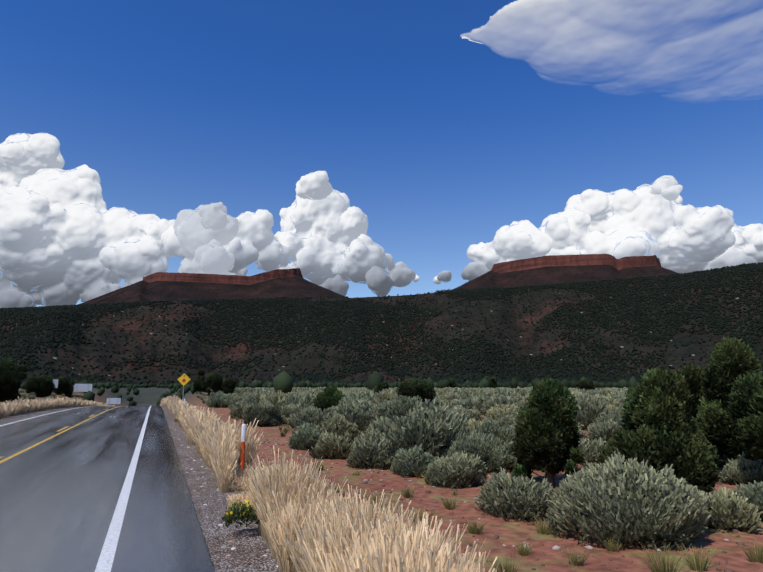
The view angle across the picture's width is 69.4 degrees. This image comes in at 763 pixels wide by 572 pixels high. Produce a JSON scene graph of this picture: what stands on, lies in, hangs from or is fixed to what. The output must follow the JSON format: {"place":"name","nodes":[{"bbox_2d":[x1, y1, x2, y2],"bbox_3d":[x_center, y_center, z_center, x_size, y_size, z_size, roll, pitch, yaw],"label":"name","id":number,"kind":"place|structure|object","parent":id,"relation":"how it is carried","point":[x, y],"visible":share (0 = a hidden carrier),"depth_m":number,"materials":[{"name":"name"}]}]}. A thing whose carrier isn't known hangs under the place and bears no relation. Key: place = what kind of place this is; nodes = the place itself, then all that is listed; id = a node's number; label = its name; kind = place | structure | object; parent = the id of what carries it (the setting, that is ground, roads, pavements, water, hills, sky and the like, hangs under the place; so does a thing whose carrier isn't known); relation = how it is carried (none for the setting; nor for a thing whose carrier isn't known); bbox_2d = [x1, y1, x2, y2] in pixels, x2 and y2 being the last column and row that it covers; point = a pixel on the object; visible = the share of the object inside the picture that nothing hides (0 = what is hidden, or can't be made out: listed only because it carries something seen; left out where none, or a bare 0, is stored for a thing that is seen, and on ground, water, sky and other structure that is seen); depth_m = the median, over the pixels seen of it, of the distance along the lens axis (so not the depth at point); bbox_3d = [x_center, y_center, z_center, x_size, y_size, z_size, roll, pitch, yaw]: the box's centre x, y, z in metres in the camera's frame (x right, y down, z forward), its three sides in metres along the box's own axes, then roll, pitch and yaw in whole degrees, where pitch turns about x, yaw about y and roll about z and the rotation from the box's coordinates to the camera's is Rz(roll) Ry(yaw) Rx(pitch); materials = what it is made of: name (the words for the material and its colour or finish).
{"place":"outdoors","nodes":[
{"label":"outdoors","id":0,"kind":"place"},
{"bbox_2d":[0,406,213,571],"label":"road","id":1,"kind":"structure","parent":0,"point":[59,495],"depth_m":9.50,"materials":[{"name":"grey asphalt"}]},
{"bbox_2d":[0,406,93,425],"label":"white marking","id":2,"kind":"object","parent":1,"relation":"on","point":[36,416],"visible":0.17,"depth_m":33.41,"materials":[{"name":"paint"}]},
{"bbox_2d":[0,406,120,462],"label":"yellow center line","id":3,"kind":"object","parent":1,"relation":"on","point":[16,454],"visible":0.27,"depth_m":18.46,"materials":[{"name":"paint"}]},
{"bbox_2d":[95,406,150,571],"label":"white marking","id":4,"kind":"object","parent":1,"relation":"on","point":[106,559],"visible":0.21,"depth_m":7.83,"materials":[{"name":"paint"}]},
{"bbox_2d":[173,202,238,274],"bbox_3d":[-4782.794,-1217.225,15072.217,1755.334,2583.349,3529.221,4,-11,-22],"label":"cloud","id":5,"kind":"structure","parent":0,"point":[203,233],"depth_m":14986.67,"materials":[{"name":"white"}]},
{"bbox_2d":[0,133,415,308],"bbox_3d":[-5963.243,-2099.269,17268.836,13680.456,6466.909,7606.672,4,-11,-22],"label":"cloud","id":6,"kind":"structure","parent":0,"point":[45,246],"depth_m":16852.59,"materials":[{"name":"white"}]},
{"bbox_2d":[81,268,345,304],"bbox_3d":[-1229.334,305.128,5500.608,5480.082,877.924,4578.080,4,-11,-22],"label":"butte","id":7,"kind":"object","parent":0,"point":[178,286],"visible":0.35,"depth_m":4682.74,"materials":[{"name":"red stone"}]},
{"bbox_2d":[0,264,762,386],"bbox_3d":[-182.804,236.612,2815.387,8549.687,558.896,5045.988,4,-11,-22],"label":"ridge","id":8,"kind":"structure","parent":0,"point":[671,352],"depth_m":2165.27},
{"bbox_2d":[0,262,762,386],"bbox_3d":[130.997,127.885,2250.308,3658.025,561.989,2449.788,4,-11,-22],"label":"trees on ridge","id":9,"kind":"object","parent":8,"relation":"on","point":[42,312],"visible":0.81,"depth_m":2196.47,"materials":[{"name":"green plant"}]},
{"bbox_2d":[0,0,762,306],"label":"sky","id":10,"kind":"structure","parent":0,"point":[444,141],"materials":[{"name":"blue"}]},
{"bbox_2d":[18,387,762,571],"bbox_3d":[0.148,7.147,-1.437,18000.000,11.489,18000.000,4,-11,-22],"label":"ground","id":11,"kind":"structure","parent":0,"point":[510,533],"depth_m":7.50,"materials":[{"name":"soil"}]},
{"bbox_2d":[0,357,28,403],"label":"tree","id":12,"kind":"object","parent":11,"relation":"on","point":[11,373],"visible":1,"depth_m":56.06,"materials":[{"name":"green plant"}]},
{"bbox_2d":[0,407,71,420],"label":"shoulder gravel","id":13,"kind":"structure","parent":11,"relation":"on","point":[9,417],"depth_m":37.81,"materials":[{"name":"grey gravel"}]},
{"bbox_2d":[25,374,55,397],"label":"tree","id":14,"kind":"object","parent":11,"relation":"on","point":[41,386],"visible":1,"depth_m":153.95,"materials":[{"name":"green plant"}]},
{"bbox_2d":[52,379,57,396],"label":"sign","id":15,"kind":"object","parent":11,"relation":"on","point":[55,381],"visible":0.44,"depth_m":162.17,"materials":[{"name":"silver metal"}]},
{"bbox_2d":[0,396,113,417],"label":"grass strip","id":16,"kind":"object","parent":11,"relation":"on","point":[15,407],"depth_m":43.88,"materials":[{"name":"beige plant"}]},
{"bbox_2d":[19,389,104,404],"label":"sagebrush","id":17,"kind":"object","parent":11,"relation":"on","point":[31,395],"visible":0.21,"depth_m":152.35,"materials":[{"name":"green plant"}]},
{"bbox_2d":[53,376,74,397],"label":"tree","id":18,"kind":"object","parent":11,"relation":"on","point":[65,387],"visible":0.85,"depth_m":196.21,"materials":[{"name":"green plant"}]},
{"bbox_2d":[73,384,91,391],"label":"sign","id":19,"kind":"object","parent":11,"relation":"on","point":[82,387],"visible":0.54,"depth_m":214.27,"materials":[{"name":"silver metal"}]},
{"bbox_2d":[106,398,120,405],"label":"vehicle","id":20,"kind":"object","parent":11,"relation":"on","point":[117,401],"visible":0.83,"depth_m":132.74,"materials":[{"name":"silver metal"}]},
{"bbox_2d":[177,373,190,399],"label":"stop ahead sign","id":21,"kind":"object","parent":11,"relation":"on","point":[184,379],"visible":0.96,"depth_m":44.72,"materials":[{"name":"yellow metal"}]},
{"bbox_2d":[193,369,206,394],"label":"tree","id":22,"kind":"object","parent":11,"relation":"on","point":[199,386],"visible":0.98,"depth_m":265.30,"materials":[{"name":"green plant"}]},
{"bbox_2d":[205,372,223,395],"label":"tree","id":23,"kind":"object","parent":11,"relation":"on","point":[215,381],"visible":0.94,"depth_m":211.58,"materials":[{"name":"green plant"}]},
{"bbox_2d":[161,406,280,571],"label":"shoulder gravel","id":24,"kind":"structure","parent":11,"relation":"on","point":[251,545],"depth_m":7.55,"materials":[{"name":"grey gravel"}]},
{"bbox_2d":[222,499,259,527],"bbox_3d":[-1.789,2.909,7.092,0.511,0.326,0.493,4,-11,-22],"label":"flowering bush","id":25,"kind":"object","parent":24,"relation":"on","point":[243,514],"visible":0.98,"depth_m":7.01,"materials":[{"name":"green plant"}]},
{"bbox_2d":[221,377,236,393],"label":"tree","id":26,"kind":"object","parent":11,"relation":"on","point":[229,385],"visible":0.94,"depth_m":181.77,"materials":[{"name":"green plant"}]},
{"bbox_2d":[240,424,245,470],"bbox_3d":[-2.874,3.506,11.415,0.092,1.270,0.033,6,-12,-30],"label":"delineator post","id":27,"kind":"object","parent":11,"relation":"on","point":[243,439],"visible":0.73,"depth_m":11.44,"materials":[{"name":"orange"}]},
{"bbox_2d":[19,371,638,405],"bbox_3d":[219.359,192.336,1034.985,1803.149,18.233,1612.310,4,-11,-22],"label":"treeline","id":28,"kind":"object","parent":11,"relation":"on","point":[283,382],"visible":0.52,"depth_m":337.55,"materials":[{"name":"green plant"}]},
{"bbox_2d":[313,384,345,410],"bbox_3d":[-2.789,6.455,30.087,1.890,2.080,1.805,4,-11,-22],"label":"tree","id":29,"kind":"object","parent":11,"relation":"on","point":[329,396],"visible":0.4,"depth_m":29.84,"materials":[{"name":"green plant"}]},
{"bbox_2d":[160,395,504,571],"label":"grass strip","id":30,"kind":"object","parent":11,"relation":"on","point":[309,521],"depth_m":5.51,"materials":[{"name":"beige plant"}]},
{"bbox_2d":[373,382,389,393],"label":"tree","id":31,"kind":"object","parent":11,"relation":"on","point":[381,386],"visible":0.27,"depth_m":47.66,"materials":[{"name":"green plant"}]},
{"bbox_2d":[235,417,539,555],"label":"grass tufts","id":32,"kind":"object","parent":11,"relation":"on","point":[286,429],"depth_m":11.59,"materials":[{"name":"plant"}]},
{"bbox_2d":[196,386,627,402],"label":"sagebrush","id":33,"kind":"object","parent":11,"relation":"on","point":[238,391],"depth_m":131.26,"materials":[{"name":"green plant"}]},
{"bbox_2d":[395,377,435,403],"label":"tree","id":34,"kind":"object","parent":11,"relation":"on","point":[412,387],"visible":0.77,"depth_m":46.87,"materials":[{"name":"green plant"}]},
{"bbox_2d":[447,378,455,387],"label":"tree","id":35,"kind":"object","parent":11,"relation":"on","point":[452,382],"visible":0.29,"depth_m":279.71,"materials":[{"name":"green plant"}]},
{"bbox_2d":[480,376,498,387],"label":"tree","id":36,"kind":"object","parent":11,"relation":"on","point":[492,381],"visible":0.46,"depth_m":339.40,"materials":[{"name":"green plant"}]},
{"bbox_2d":[288,416,762,533],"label":"sagebrush","id":37,"kind":"object","parent":11,"relation":"on","point":[729,510],"visible":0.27,"depth_m":12.84,"materials":[{"name":"green plant"}]},
{"bbox_2d":[315,461,762,571],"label":"grass tufts","id":38,"kind":"object","parent":11,"relation":"on","point":[664,566],"visible":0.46,"depth_m":5.99,"materials":[{"name":"green plant"}]},
{"bbox_2d":[511,376,584,487],"bbox_3d":[3.238,2.887,10.678,1.286,2.131,1.387,4,-11,-22],"label":"pinyon tree","id":39,"kind":"object","parent":11,"relation":"on","point":[547,436],"visible":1,"depth_m":10.46,"materials":[{"name":"green plant"}]},
{"bbox_2d":[390,429,762,550],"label":"sagebrush","id":40,"kind":"object","parent":11,"relation":"on","point":[633,503],"visible":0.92,"depth_m":7.12,"materials":[{"name":"green plant"}]},
{"bbox_2d":[575,378,594,390],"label":"tree","id":41,"kind":"object","parent":11,"relation":"on","point":[586,384],"visible":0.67,"depth_m":139.38,"materials":[{"name":"green plant"}]},
{"bbox_2d":[594,367,721,496],"bbox_3d":[4.792,2.637,9.667,1.828,2.416,1.742,4,-11,-22],"label":"juniper tree","id":42,"kind":"object","parent":11,"relation":"on","point":[659,431],"visible":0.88,"depth_m":9.38,"materials":[{"name":"green plant"}]},
{"bbox_2d":[675,364,706,426],"bbox_3d":[7.806,3.297,14.077,1.534,2.538,1.484,4,-11,-22],"label":"juniper tree","id":43,"kind":"object","parent":11,"relation":"on","point":[692,374],"visible":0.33,"depth_m":13.75,"materials":[{"name":"green plant"}]},
{"bbox_2d":[695,336,762,467],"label":"juniper tree","id":44,"kind":"object","parent":11,"relation":"on","point":[730,360],"visible":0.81,"depth_m":12.00,"materials":[{"name":"green plant"}]},
{"bbox_2d":[726,371,762,462],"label":"juniper tree","id":45,"kind":"object","parent":11,"relation":"on","point":[746,397],"visible":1,"depth_m":10.08,"materials":[{"name":"green plant"}]},
{"bbox_2d":[205,386,630,418],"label":"sagebrush","id":46,"kind":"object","parent":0,"point":[485,399],"depth_m":41.08,"materials":[{"name":"green plant"}]},
{"bbox_2d":[412,271,451,283],"bbox_3d":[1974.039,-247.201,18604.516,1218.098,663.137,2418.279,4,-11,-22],"label":"cloud","id":47,"kind":"structure","parent":0,"point":[443,276],"depth_m":17461.19,"materials":[{"name":"white"}]},
{"bbox_2d":[241,392,729,466],"bbox_3d":[26.775,5.488,22.654,67.105,2.892,19.984,0,-10,-1],"label":"sagebrush","id":48,"kind":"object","parent":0,"point":[411,422],"depth_m":19.83,"materials":[{"name":"green plant"}]},
{"bbox_2d":[256,436,759,571],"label":"stones","id":49,"kind":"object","parent":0,"point":[555,547],"depth_m":7.61,"materials":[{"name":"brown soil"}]},
{"bbox_2d":[454,254,677,288],"bbox_3d":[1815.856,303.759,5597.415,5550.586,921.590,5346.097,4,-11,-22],"label":"butte","id":50,"kind":"object","parent":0,"point":[549,269],"visible":0.23,"depth_m":4635.84,"materials":[{"name":"red stone"}]},
{"bbox_2d":[461,184,762,280],"bbox_3d":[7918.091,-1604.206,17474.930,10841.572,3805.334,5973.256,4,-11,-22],"label":"cloud","id":51,"kind":"structure","parent":0,"point":[700,238],"depth_m":16844.65,"materials":[{"name":"white"}]},
{"bbox_2d":[461,0,762,98],"bbox_3d":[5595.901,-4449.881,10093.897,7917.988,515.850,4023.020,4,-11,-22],"label":"cloud","id":52,"kind":"structure","parent":0,"point":[546,12],"depth_m":9274.01,"materials":[{"name":"white"}]},
{"bbox_2d":[650,175,682,200],"bbox_3d":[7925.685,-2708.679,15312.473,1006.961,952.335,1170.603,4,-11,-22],"label":"cloud","id":53,"kind":"structure","parent":0,"point":[668,187],"depth_m":15060.20,"materials":[{"name":"white"}]}
]}

